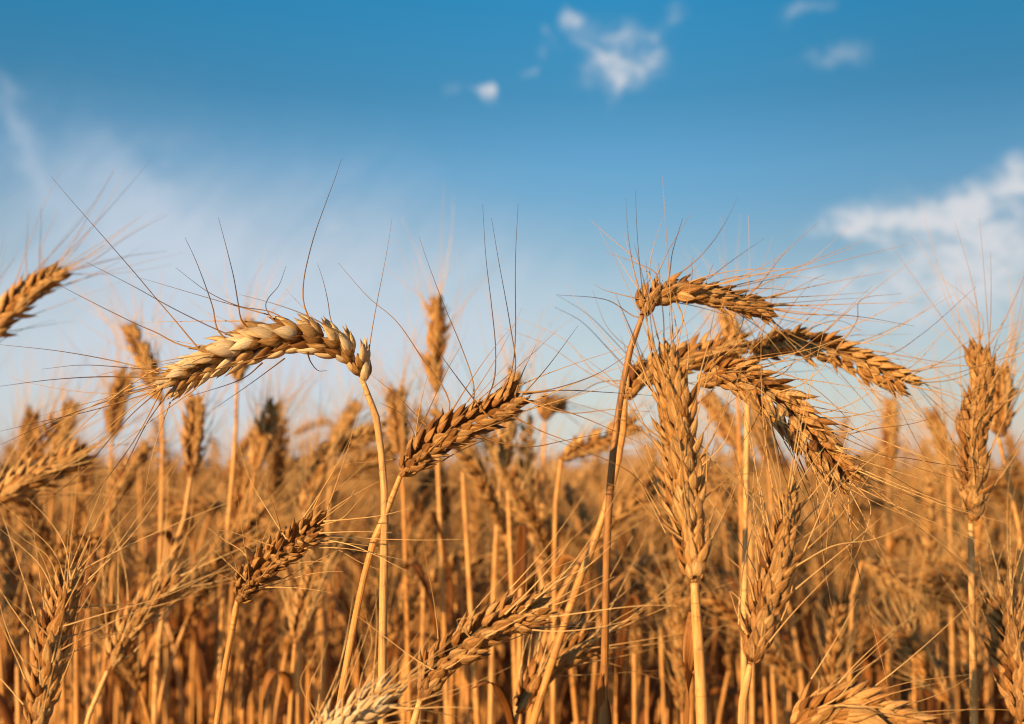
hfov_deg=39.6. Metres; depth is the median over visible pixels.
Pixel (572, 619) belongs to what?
wheat stalk
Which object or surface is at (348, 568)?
wheat stalk
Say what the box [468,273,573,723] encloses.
wheat stalk
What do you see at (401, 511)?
wheat stalk
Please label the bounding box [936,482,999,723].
wheat stalk
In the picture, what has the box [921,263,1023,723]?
wheat stalk
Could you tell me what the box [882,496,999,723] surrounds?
wheat stalk
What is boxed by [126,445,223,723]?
wheat stalk
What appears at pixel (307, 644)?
wheat stalk
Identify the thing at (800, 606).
wheat stalk
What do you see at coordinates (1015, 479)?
wheat stalk
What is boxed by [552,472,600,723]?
wheat stalk
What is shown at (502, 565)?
wheat stalk
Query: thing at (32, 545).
wheat stalk
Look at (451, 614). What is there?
wheat stalk
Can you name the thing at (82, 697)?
wheat stalk
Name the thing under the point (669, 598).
wheat stalk
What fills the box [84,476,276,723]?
wheat stalk
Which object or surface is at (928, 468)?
wheat stalk
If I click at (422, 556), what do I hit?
wheat stalk
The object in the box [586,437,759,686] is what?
wheat stalk
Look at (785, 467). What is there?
wheat stalk
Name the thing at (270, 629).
wheat stalk
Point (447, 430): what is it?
wheat stalk
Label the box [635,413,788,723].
wheat stalk
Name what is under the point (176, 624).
wheat stalk
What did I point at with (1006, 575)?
wheat stalk
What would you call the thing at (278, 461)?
wheat stalk
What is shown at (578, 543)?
wheat stalk
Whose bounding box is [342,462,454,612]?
wheat stalk
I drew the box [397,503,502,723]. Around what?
wheat stalk
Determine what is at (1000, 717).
wheat stalk
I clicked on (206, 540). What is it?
wheat stalk
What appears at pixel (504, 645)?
wheat stalk
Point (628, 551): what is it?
wheat stalk
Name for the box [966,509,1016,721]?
wheat stalk
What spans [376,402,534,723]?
wheat stalk
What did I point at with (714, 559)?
wheat stalk
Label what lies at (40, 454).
wheat stalk
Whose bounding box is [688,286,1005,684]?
wheat stalk
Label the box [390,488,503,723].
wheat stalk
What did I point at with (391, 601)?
wheat stalk
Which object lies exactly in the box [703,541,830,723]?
wheat stalk
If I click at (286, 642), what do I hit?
wheat stalk
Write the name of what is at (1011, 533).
wheat stalk
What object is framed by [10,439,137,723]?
wheat stalk
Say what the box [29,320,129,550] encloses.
wheat stalk
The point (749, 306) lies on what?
wheat stalk
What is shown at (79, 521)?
wheat stalk
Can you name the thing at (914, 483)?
wheat stalk
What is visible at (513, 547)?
wheat stalk
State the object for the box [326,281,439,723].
wheat stalk
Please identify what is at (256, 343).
wheat stalk
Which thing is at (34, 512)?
wheat stalk
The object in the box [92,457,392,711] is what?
wheat stalk
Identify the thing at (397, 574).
wheat stalk
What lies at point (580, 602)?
wheat stalk
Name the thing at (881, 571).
wheat stalk
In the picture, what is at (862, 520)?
wheat stalk
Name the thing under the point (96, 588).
wheat stalk
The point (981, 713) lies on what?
wheat stalk
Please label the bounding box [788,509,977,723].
wheat stalk
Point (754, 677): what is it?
wheat stalk
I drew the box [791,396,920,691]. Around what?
wheat stalk
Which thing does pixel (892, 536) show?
wheat stalk
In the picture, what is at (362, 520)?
wheat stalk
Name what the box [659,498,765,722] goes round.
wheat stalk
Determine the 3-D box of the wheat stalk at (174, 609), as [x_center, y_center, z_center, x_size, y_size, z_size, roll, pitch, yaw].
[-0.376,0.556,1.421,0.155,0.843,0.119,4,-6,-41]
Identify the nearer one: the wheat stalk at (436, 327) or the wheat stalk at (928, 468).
the wheat stalk at (436, 327)
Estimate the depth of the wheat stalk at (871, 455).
1.52 m
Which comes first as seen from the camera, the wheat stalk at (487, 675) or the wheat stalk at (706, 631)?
the wheat stalk at (487, 675)
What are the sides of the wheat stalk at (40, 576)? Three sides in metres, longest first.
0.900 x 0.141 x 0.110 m
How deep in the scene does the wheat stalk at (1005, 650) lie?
0.59 m
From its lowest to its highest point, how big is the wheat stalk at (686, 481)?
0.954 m
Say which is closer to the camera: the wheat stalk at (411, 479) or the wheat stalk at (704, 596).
the wheat stalk at (411, 479)
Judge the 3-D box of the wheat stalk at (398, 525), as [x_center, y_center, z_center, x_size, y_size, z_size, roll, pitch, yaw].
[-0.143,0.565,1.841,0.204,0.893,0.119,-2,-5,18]
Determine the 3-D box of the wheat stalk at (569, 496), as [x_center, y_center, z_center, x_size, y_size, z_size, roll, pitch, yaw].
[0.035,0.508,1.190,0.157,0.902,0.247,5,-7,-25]
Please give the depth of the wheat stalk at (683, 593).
1.33 m
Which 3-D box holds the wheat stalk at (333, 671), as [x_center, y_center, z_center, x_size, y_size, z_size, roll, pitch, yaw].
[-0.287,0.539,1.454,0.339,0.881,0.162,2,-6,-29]
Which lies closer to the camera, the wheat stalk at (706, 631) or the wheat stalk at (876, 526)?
the wheat stalk at (876, 526)
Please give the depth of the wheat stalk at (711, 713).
1.79 m
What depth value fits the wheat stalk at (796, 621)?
1.83 m
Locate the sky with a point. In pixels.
(570, 117)
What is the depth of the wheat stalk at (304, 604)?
0.81 m
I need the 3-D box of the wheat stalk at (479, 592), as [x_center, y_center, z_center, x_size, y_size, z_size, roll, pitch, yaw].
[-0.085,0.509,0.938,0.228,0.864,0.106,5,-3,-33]
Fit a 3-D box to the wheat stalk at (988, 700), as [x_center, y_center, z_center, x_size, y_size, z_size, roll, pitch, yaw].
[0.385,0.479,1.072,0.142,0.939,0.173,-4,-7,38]
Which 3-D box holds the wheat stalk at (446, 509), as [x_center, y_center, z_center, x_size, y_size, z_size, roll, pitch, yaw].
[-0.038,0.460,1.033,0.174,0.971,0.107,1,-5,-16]
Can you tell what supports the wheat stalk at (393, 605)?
on the ground
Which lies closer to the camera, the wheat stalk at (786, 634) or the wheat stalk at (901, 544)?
the wheat stalk at (786, 634)
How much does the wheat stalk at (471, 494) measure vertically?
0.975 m
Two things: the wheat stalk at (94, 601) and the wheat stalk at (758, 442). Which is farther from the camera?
the wheat stalk at (94, 601)
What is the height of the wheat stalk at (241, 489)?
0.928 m
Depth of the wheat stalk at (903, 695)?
1.41 m
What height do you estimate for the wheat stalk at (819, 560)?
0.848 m
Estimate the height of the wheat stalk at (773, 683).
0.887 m
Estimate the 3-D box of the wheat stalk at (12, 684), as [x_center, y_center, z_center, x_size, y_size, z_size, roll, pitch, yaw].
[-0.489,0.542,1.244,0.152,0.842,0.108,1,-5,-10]
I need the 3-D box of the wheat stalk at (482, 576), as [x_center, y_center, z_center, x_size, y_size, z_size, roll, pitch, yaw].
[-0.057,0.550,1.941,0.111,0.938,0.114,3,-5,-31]
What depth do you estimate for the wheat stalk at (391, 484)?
1.93 m
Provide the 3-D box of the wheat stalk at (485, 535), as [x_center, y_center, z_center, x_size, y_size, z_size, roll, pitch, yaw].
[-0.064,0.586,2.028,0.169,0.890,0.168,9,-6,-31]
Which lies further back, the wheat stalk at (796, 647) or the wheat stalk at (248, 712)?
the wheat stalk at (248, 712)
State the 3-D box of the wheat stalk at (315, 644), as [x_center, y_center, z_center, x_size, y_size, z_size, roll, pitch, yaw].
[-0.263,0.532,1.852,0.274,0.960,0.095,-5,-6,44]
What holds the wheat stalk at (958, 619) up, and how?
on the ground
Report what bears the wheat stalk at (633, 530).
on the ground
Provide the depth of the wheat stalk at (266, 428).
1.01 m
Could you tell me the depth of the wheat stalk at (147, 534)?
1.72 m
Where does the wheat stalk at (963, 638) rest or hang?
on the ground
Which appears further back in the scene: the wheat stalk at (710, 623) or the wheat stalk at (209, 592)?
the wheat stalk at (209, 592)
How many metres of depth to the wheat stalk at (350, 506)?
1.79 m
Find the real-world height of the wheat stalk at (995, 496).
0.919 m
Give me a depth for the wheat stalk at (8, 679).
1.28 m
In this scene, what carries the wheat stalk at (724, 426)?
on the ground
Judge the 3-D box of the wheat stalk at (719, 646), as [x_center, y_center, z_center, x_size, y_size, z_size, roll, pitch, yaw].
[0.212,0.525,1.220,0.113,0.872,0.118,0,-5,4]
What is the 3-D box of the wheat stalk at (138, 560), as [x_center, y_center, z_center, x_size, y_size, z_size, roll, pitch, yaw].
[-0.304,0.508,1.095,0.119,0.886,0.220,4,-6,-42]
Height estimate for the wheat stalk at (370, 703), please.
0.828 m
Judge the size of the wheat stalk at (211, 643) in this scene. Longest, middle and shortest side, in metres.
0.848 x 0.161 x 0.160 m
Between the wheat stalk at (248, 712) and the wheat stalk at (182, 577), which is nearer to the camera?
the wheat stalk at (248, 712)
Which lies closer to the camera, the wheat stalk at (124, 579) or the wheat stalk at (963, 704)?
the wheat stalk at (963, 704)
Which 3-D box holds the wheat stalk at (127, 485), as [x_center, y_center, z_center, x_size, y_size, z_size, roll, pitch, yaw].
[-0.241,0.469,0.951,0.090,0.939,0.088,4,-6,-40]
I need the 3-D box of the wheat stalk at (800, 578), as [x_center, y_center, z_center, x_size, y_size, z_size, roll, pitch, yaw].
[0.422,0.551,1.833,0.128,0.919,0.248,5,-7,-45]
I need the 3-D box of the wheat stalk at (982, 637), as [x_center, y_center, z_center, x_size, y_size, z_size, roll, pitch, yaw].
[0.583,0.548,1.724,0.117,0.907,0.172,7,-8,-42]
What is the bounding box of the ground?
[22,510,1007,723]
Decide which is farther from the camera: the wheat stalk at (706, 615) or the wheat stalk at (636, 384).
the wheat stalk at (706, 615)
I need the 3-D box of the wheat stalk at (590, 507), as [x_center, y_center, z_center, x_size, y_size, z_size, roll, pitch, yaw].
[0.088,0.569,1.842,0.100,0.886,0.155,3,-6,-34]
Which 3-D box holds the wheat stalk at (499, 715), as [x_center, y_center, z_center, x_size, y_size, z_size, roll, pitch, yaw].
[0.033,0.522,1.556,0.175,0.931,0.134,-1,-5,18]
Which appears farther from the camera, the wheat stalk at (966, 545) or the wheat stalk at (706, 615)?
the wheat stalk at (706, 615)
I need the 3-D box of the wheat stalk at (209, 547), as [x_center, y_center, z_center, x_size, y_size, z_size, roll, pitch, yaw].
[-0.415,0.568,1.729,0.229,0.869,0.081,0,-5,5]
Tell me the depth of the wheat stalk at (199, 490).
1.66 m
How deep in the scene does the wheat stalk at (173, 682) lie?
1.41 m
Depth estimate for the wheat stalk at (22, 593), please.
1.97 m
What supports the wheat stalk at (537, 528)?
on the ground
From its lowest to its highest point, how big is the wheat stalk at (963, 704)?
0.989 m
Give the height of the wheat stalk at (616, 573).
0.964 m
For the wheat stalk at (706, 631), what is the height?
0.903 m
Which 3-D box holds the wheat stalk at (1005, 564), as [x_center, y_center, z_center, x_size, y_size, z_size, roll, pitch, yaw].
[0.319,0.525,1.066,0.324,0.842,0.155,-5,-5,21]
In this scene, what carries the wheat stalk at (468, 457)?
on the ground
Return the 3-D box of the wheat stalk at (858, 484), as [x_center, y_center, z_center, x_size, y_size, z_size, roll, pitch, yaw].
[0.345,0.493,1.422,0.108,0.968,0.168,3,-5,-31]
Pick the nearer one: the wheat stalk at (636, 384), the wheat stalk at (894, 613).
the wheat stalk at (636, 384)
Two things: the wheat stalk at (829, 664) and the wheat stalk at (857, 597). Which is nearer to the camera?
the wheat stalk at (829, 664)
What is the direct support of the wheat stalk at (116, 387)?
on the ground
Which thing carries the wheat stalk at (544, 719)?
on the ground
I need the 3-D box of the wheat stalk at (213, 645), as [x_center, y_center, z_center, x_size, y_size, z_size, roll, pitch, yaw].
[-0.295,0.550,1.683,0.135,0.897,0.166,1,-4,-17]
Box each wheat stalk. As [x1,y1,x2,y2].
[0,161,391,723]
[0,162,174,341]
[0,348,125,723]
[0,352,155,723]
[0,365,198,510]
[0,400,200,723]
[0,420,109,723]
[0,430,236,723]
[0,443,135,723]
[0,447,170,723]
[0,499,75,723]
[0,505,177,723]
[0,506,42,706]
[0,510,71,694]
[0,512,67,613]
[0,524,61,639]
[0,598,29,628]
[1,337,94,722]
[1,572,73,658]
[2,439,143,702]
[3,476,83,723]
[3,489,92,723]
[3,489,96,682]
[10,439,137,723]
[13,506,246,723]
[14,372,95,687]
[15,479,115,723]
[16,491,182,723]
[20,438,109,665]
[21,475,105,711]
[21,493,54,590]
[22,476,123,722]
[23,473,184,723]
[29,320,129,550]
[36,360,312,723]
[37,384,106,723]
[48,423,171,723]
[57,280,192,723]
[57,476,371,723]
[59,426,132,703]
[63,511,155,637]
[66,498,152,722]
[66,509,149,723]
[70,245,165,697]
[83,477,198,717]
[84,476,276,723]
[84,484,155,723]
[86,451,187,695]
[90,372,225,723]
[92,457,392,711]
[97,492,149,720]
[99,461,396,723]
[107,488,226,723]
[108,424,374,723]
[109,355,305,723]
[118,467,260,723]
[121,519,223,723]
[121,519,224,695]
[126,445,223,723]
[134,418,341,723]
[138,304,257,723]
[138,427,243,723]
[145,483,232,684]
[149,474,314,723]
[157,430,358,723]
[161,510,296,723]
[172,466,234,661]
[173,470,267,699]
[177,491,217,611]
[184,241,297,723]
[186,504,436,723]
[187,470,373,662]
[187,473,298,723]
[196,433,395,723]
[198,316,328,723]
[205,384,299,723]
[207,358,457,723]
[207,471,296,723]
[211,492,270,723]
[212,358,372,723]
[212,477,299,659]
[213,450,344,723]
[213,501,287,723]
[215,444,389,701]
[218,488,349,723]
[224,358,327,723]
[234,385,315,721]
[240,427,402,715]
[257,384,368,639]
[258,448,396,723]
[259,483,338,723]
[262,466,417,723]
[263,460,376,723]
[264,372,474,723]
[269,517,359,711]
[283,471,339,710]
[285,458,355,709]
[288,360,375,723]
[289,417,416,689]
[296,429,348,704]
[297,445,372,688]
[300,366,451,723]
[300,587,502,723]
[305,391,452,723]
[306,321,406,713]
[311,511,337,721]
[317,475,434,700]
[317,498,417,723]
[319,498,411,682]
[322,450,380,639]
[324,491,412,723]
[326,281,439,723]
[332,443,453,723]
[333,494,428,723]
[336,212,651,705]
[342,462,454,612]
[343,467,510,704]
[346,487,505,653]
[349,478,429,723]
[353,476,550,723]
[355,393,441,631]
[355,461,671,723]
[361,361,430,709]
[361,425,434,723]
[365,457,455,716]
[369,482,487,723]
[371,334,563,723]
[372,324,573,723]
[374,194,502,723]
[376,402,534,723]
[386,453,497,723]
[389,471,469,723]
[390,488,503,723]
[390,521,492,723]
[392,499,457,703]
[393,461,455,723]
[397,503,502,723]
[398,497,565,714]
[398,603,510,717]
[399,390,481,723]
[399,476,755,723]
[406,417,491,712]
[408,339,550,723]
[410,491,478,671]
[417,367,501,723]
[420,504,537,641]
[429,484,494,723]
[434,451,537,721]
[445,413,618,723]
[448,326,625,723]
[452,492,489,668]
[453,508,537,712]
[454,494,505,723]
[455,435,497,723]
[457,399,820,723]
[465,436,540,656]
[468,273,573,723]
[468,432,588,723]
[472,496,752,723]
[473,450,545,693]
[474,505,615,723]
[477,418,643,723]
[479,451,597,723]
[479,499,566,723]
[480,442,568,717]
[483,440,694,723]
[487,510,576,715]
[488,451,556,723]
[494,511,739,723]
[499,226,901,723]
[510,413,573,710]
[525,327,622,723]
[531,464,620,723]
[534,442,648,723]
[542,422,660,723]
[542,505,635,723]
[546,480,641,718]
[550,177,796,723]
[550,333,733,723]
[550,484,640,723]
[552,435,646,703]
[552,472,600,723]
[560,403,661,717]
[561,537,631,690]
[563,204,911,723]
[564,391,740,723]
[566,476,683,723]
[569,451,638,634]
[572,421,718,723]
[573,437,729,723]
[577,465,668,604]
[578,504,725,717]
[579,501,677,723]
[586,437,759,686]
[591,393,830,723]
[592,457,660,624]
[594,452,768,717]
[600,451,667,659]
[602,480,706,723]
[611,449,786,723]
[612,503,800,723]
[614,460,814,715]
[619,439,725,705]
[620,461,671,564]
[622,480,728,723]
[623,472,726,722]
[626,493,815,701]
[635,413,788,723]
[638,513,730,681]
[639,469,835,723]
[648,219,787,642]
[648,449,955,723]
[653,445,727,695]
[658,309,753,723]
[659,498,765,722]
[674,429,767,723]
[683,476,824,712]
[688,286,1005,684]
[693,508,749,722]
[694,483,781,723]
[694,496,780,721]
[694,511,759,721]
[698,390,871,717]
[702,514,779,710]
[703,313,908,723]
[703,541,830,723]
[705,460,826,723]
[705,503,727,682]
[713,469,792,716]
[722,475,784,719]
[723,469,817,719]
[724,317,799,723]
[726,471,830,705]
[729,466,825,711]
[741,258,1023,723]
[747,448,905,705]
[754,459,827,718]
[758,450,814,689]
[759,443,844,700]
[778,488,1023,701]
[781,508,891,687]
[782,467,898,710]
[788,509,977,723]
[790,497,861,684]
[790,591,1021,723]
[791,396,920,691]
[793,503,1023,690]
[806,443,926,709]
[806,492,919,706]
[807,377,927,708]
[813,403,921,700]
[815,497,945,718]
[818,400,959,688]
[821,521,1023,713]
[822,522,966,723]
[829,517,1016,723]
[835,491,922,708]
[840,456,920,706]
[847,338,924,689]
[847,440,948,699]
[847,553,987,685]
[849,417,919,699]
[849,481,921,709]
[853,508,920,675]
[855,446,996,723]
[856,405,999,722]
[857,198,1023,723]
[857,503,1015,723]
[860,338,960,723]
[863,423,956,691]
[872,389,963,723]
[881,500,1017,584]
[882,410,990,719]
[882,447,1023,723]
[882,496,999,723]
[886,500,1001,712]
[887,501,924,688]
[893,461,980,690]
[894,410,994,678]
[896,476,1015,597]
[900,405,1017,723]
[902,498,1012,705]
[905,433,1023,723]
[909,367,1015,723]
[909,418,964,717]
[913,440,994,723]
[916,441,981,709]
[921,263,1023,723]
[933,380,1022,723]
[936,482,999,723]
[953,519,1017,714]
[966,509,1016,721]
[975,446,1023,682]
[980,704,982,723]
[989,420,1023,525]
[993,508,1020,552]
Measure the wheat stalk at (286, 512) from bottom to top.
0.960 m
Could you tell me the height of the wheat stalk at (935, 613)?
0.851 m
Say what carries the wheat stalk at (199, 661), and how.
on the ground
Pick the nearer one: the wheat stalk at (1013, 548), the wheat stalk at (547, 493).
the wheat stalk at (547, 493)
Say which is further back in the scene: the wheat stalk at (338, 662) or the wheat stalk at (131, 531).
the wheat stalk at (131, 531)
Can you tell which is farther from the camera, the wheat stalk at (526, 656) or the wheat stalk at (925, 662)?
the wheat stalk at (526, 656)
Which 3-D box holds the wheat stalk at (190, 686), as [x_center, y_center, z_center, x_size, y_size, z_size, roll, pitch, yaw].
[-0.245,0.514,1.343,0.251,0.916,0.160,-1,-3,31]
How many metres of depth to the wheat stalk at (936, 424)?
1.11 m
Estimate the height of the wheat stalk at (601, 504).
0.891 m
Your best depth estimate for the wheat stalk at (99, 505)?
2.02 m
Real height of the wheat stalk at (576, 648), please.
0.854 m
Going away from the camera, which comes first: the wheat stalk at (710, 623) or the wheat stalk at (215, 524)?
the wheat stalk at (710, 623)
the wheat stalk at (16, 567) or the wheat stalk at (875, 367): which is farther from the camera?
the wheat stalk at (16, 567)
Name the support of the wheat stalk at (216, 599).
on the ground
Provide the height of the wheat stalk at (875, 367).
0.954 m
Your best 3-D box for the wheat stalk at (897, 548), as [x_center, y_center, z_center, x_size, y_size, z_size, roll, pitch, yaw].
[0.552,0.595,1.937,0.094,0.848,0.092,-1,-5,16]
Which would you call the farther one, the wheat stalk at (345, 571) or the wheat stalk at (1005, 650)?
the wheat stalk at (345, 571)
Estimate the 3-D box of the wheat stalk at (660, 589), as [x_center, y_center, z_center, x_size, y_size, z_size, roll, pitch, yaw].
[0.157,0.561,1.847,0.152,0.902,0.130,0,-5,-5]
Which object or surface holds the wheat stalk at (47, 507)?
on the ground
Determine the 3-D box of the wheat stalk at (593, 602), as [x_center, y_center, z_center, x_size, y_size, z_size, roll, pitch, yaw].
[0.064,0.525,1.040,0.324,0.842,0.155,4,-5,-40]
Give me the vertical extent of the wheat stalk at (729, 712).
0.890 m
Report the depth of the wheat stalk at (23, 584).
1.83 m
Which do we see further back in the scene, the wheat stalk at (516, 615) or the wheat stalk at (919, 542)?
the wheat stalk at (919, 542)
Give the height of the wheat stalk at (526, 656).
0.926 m
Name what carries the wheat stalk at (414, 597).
on the ground
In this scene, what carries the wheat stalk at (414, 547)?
on the ground
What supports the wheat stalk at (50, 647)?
on the ground
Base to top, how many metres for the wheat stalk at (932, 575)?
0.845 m
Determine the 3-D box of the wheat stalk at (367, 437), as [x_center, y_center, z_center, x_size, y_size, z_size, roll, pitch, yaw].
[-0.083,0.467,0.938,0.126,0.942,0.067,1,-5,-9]
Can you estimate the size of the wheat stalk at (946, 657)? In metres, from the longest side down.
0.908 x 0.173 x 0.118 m
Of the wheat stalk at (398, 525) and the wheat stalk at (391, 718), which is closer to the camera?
the wheat stalk at (391, 718)
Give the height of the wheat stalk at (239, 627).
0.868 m
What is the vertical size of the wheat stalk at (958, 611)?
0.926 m
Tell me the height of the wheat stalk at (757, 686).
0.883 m
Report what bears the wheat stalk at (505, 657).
on the ground
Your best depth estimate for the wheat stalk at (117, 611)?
1.72 m
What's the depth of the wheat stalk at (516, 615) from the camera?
0.46 m
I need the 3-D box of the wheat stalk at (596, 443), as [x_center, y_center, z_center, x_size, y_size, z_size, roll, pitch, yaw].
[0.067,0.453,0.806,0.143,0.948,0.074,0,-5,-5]
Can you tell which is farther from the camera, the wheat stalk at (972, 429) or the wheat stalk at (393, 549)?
the wheat stalk at (393, 549)
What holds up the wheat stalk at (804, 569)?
on the ground
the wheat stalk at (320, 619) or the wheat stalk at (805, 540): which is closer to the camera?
the wheat stalk at (320, 619)
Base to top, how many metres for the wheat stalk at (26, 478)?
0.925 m
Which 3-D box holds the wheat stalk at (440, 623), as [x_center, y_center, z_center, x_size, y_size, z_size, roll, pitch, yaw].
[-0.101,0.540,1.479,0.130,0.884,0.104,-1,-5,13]
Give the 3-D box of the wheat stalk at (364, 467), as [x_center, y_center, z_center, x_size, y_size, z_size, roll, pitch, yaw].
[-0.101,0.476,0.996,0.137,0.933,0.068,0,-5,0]
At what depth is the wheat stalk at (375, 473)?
1.45 m
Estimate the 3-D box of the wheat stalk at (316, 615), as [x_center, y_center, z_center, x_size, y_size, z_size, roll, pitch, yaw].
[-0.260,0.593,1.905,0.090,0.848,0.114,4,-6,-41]
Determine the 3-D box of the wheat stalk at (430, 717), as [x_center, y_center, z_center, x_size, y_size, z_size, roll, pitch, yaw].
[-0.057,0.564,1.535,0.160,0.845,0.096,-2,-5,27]
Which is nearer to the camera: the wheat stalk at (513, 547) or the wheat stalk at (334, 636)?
the wheat stalk at (334, 636)
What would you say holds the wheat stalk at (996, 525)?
on the ground
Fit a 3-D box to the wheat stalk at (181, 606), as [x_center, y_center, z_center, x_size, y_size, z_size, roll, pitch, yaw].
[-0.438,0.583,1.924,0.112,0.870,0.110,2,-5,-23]
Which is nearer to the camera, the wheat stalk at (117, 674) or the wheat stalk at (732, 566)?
the wheat stalk at (117, 674)
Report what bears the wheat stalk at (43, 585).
on the ground
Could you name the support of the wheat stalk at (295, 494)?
on the ground
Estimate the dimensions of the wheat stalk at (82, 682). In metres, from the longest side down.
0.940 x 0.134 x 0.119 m
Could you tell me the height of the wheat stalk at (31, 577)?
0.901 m
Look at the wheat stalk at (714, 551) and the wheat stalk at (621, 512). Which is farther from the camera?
the wheat stalk at (714, 551)
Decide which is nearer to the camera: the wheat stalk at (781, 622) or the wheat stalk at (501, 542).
the wheat stalk at (501, 542)
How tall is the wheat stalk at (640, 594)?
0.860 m
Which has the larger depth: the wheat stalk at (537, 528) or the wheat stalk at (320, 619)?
the wheat stalk at (320, 619)
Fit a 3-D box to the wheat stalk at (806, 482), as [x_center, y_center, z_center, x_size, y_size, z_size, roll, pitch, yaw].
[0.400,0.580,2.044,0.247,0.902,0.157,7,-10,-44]
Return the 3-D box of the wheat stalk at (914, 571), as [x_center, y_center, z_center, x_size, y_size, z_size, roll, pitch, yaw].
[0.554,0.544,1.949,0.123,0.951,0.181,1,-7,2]
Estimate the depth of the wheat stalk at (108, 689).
1.85 m
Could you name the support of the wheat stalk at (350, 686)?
on the ground
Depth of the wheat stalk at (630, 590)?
1.48 m
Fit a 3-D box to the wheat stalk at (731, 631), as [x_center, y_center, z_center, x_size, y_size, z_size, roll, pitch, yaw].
[0.222,0.540,1.478,0.242,0.884,0.085,-1,-5,10]
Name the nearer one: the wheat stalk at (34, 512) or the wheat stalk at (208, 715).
the wheat stalk at (34, 512)
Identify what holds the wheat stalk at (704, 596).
on the ground
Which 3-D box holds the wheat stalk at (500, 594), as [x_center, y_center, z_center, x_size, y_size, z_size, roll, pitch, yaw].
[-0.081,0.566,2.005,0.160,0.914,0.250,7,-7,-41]
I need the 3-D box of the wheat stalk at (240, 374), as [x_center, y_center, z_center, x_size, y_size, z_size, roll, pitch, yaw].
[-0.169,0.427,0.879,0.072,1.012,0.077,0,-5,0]
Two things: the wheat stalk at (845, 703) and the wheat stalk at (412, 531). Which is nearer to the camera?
the wheat stalk at (845, 703)
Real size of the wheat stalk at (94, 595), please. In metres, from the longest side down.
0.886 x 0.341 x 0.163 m
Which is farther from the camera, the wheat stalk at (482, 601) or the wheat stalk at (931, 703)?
the wheat stalk at (482, 601)
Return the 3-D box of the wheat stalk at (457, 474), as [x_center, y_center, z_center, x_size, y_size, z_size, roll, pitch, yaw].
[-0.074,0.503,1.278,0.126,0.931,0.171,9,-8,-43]
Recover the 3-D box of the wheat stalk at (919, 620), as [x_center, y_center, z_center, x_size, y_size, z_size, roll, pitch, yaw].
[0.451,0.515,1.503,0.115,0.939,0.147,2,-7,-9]
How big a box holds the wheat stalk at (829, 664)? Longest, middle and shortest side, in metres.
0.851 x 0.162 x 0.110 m
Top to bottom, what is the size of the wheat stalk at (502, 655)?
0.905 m
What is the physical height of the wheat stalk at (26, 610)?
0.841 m
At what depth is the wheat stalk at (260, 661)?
0.99 m
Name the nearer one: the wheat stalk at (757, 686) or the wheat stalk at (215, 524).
the wheat stalk at (757, 686)
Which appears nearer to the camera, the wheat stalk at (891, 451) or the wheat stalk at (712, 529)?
the wheat stalk at (891, 451)
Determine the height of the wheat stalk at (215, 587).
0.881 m
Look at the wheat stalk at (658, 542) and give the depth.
1.31 m
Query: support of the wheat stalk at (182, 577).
on the ground
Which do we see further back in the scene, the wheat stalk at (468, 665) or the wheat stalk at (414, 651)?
the wheat stalk at (468, 665)
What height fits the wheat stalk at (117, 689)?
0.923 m
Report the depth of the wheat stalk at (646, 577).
1.75 m
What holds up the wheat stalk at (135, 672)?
on the ground
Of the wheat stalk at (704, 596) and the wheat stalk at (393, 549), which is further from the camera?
the wheat stalk at (704, 596)
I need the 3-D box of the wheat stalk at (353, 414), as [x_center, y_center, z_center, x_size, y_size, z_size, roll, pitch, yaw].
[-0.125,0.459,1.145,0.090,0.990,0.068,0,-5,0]
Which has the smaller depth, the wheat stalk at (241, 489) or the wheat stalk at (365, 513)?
the wheat stalk at (241, 489)
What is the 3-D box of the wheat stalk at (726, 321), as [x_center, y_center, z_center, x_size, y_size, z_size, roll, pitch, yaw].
[0.139,0.415,0.888,0.089,1.037,0.081,-2,-5,24]
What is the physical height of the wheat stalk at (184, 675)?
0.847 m
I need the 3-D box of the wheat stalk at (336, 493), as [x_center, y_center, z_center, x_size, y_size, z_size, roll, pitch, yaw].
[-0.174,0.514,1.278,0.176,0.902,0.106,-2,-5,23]
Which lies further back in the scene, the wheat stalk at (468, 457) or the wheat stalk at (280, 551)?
the wheat stalk at (468, 457)
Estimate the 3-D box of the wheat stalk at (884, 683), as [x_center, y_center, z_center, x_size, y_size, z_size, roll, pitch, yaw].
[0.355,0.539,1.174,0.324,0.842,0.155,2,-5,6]
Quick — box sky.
[0,0,1023,473]
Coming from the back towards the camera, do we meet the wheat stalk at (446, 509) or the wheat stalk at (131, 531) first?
the wheat stalk at (131, 531)
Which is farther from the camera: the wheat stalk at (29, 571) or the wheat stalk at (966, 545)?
the wheat stalk at (29, 571)
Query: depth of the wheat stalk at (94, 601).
1.59 m
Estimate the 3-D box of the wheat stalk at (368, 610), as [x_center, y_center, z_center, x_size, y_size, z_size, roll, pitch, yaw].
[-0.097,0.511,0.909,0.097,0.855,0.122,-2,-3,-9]
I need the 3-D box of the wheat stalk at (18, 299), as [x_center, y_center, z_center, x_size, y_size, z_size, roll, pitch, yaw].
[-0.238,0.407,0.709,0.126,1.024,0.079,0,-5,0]
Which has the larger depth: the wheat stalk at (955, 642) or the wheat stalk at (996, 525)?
the wheat stalk at (955, 642)
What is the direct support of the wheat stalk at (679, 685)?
on the ground
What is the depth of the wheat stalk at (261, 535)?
1.01 m
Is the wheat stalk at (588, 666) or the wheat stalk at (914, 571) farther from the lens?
the wheat stalk at (914, 571)
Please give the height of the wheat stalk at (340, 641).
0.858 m
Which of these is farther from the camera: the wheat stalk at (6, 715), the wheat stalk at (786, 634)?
the wheat stalk at (786, 634)
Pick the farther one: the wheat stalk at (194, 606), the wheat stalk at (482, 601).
the wheat stalk at (482, 601)

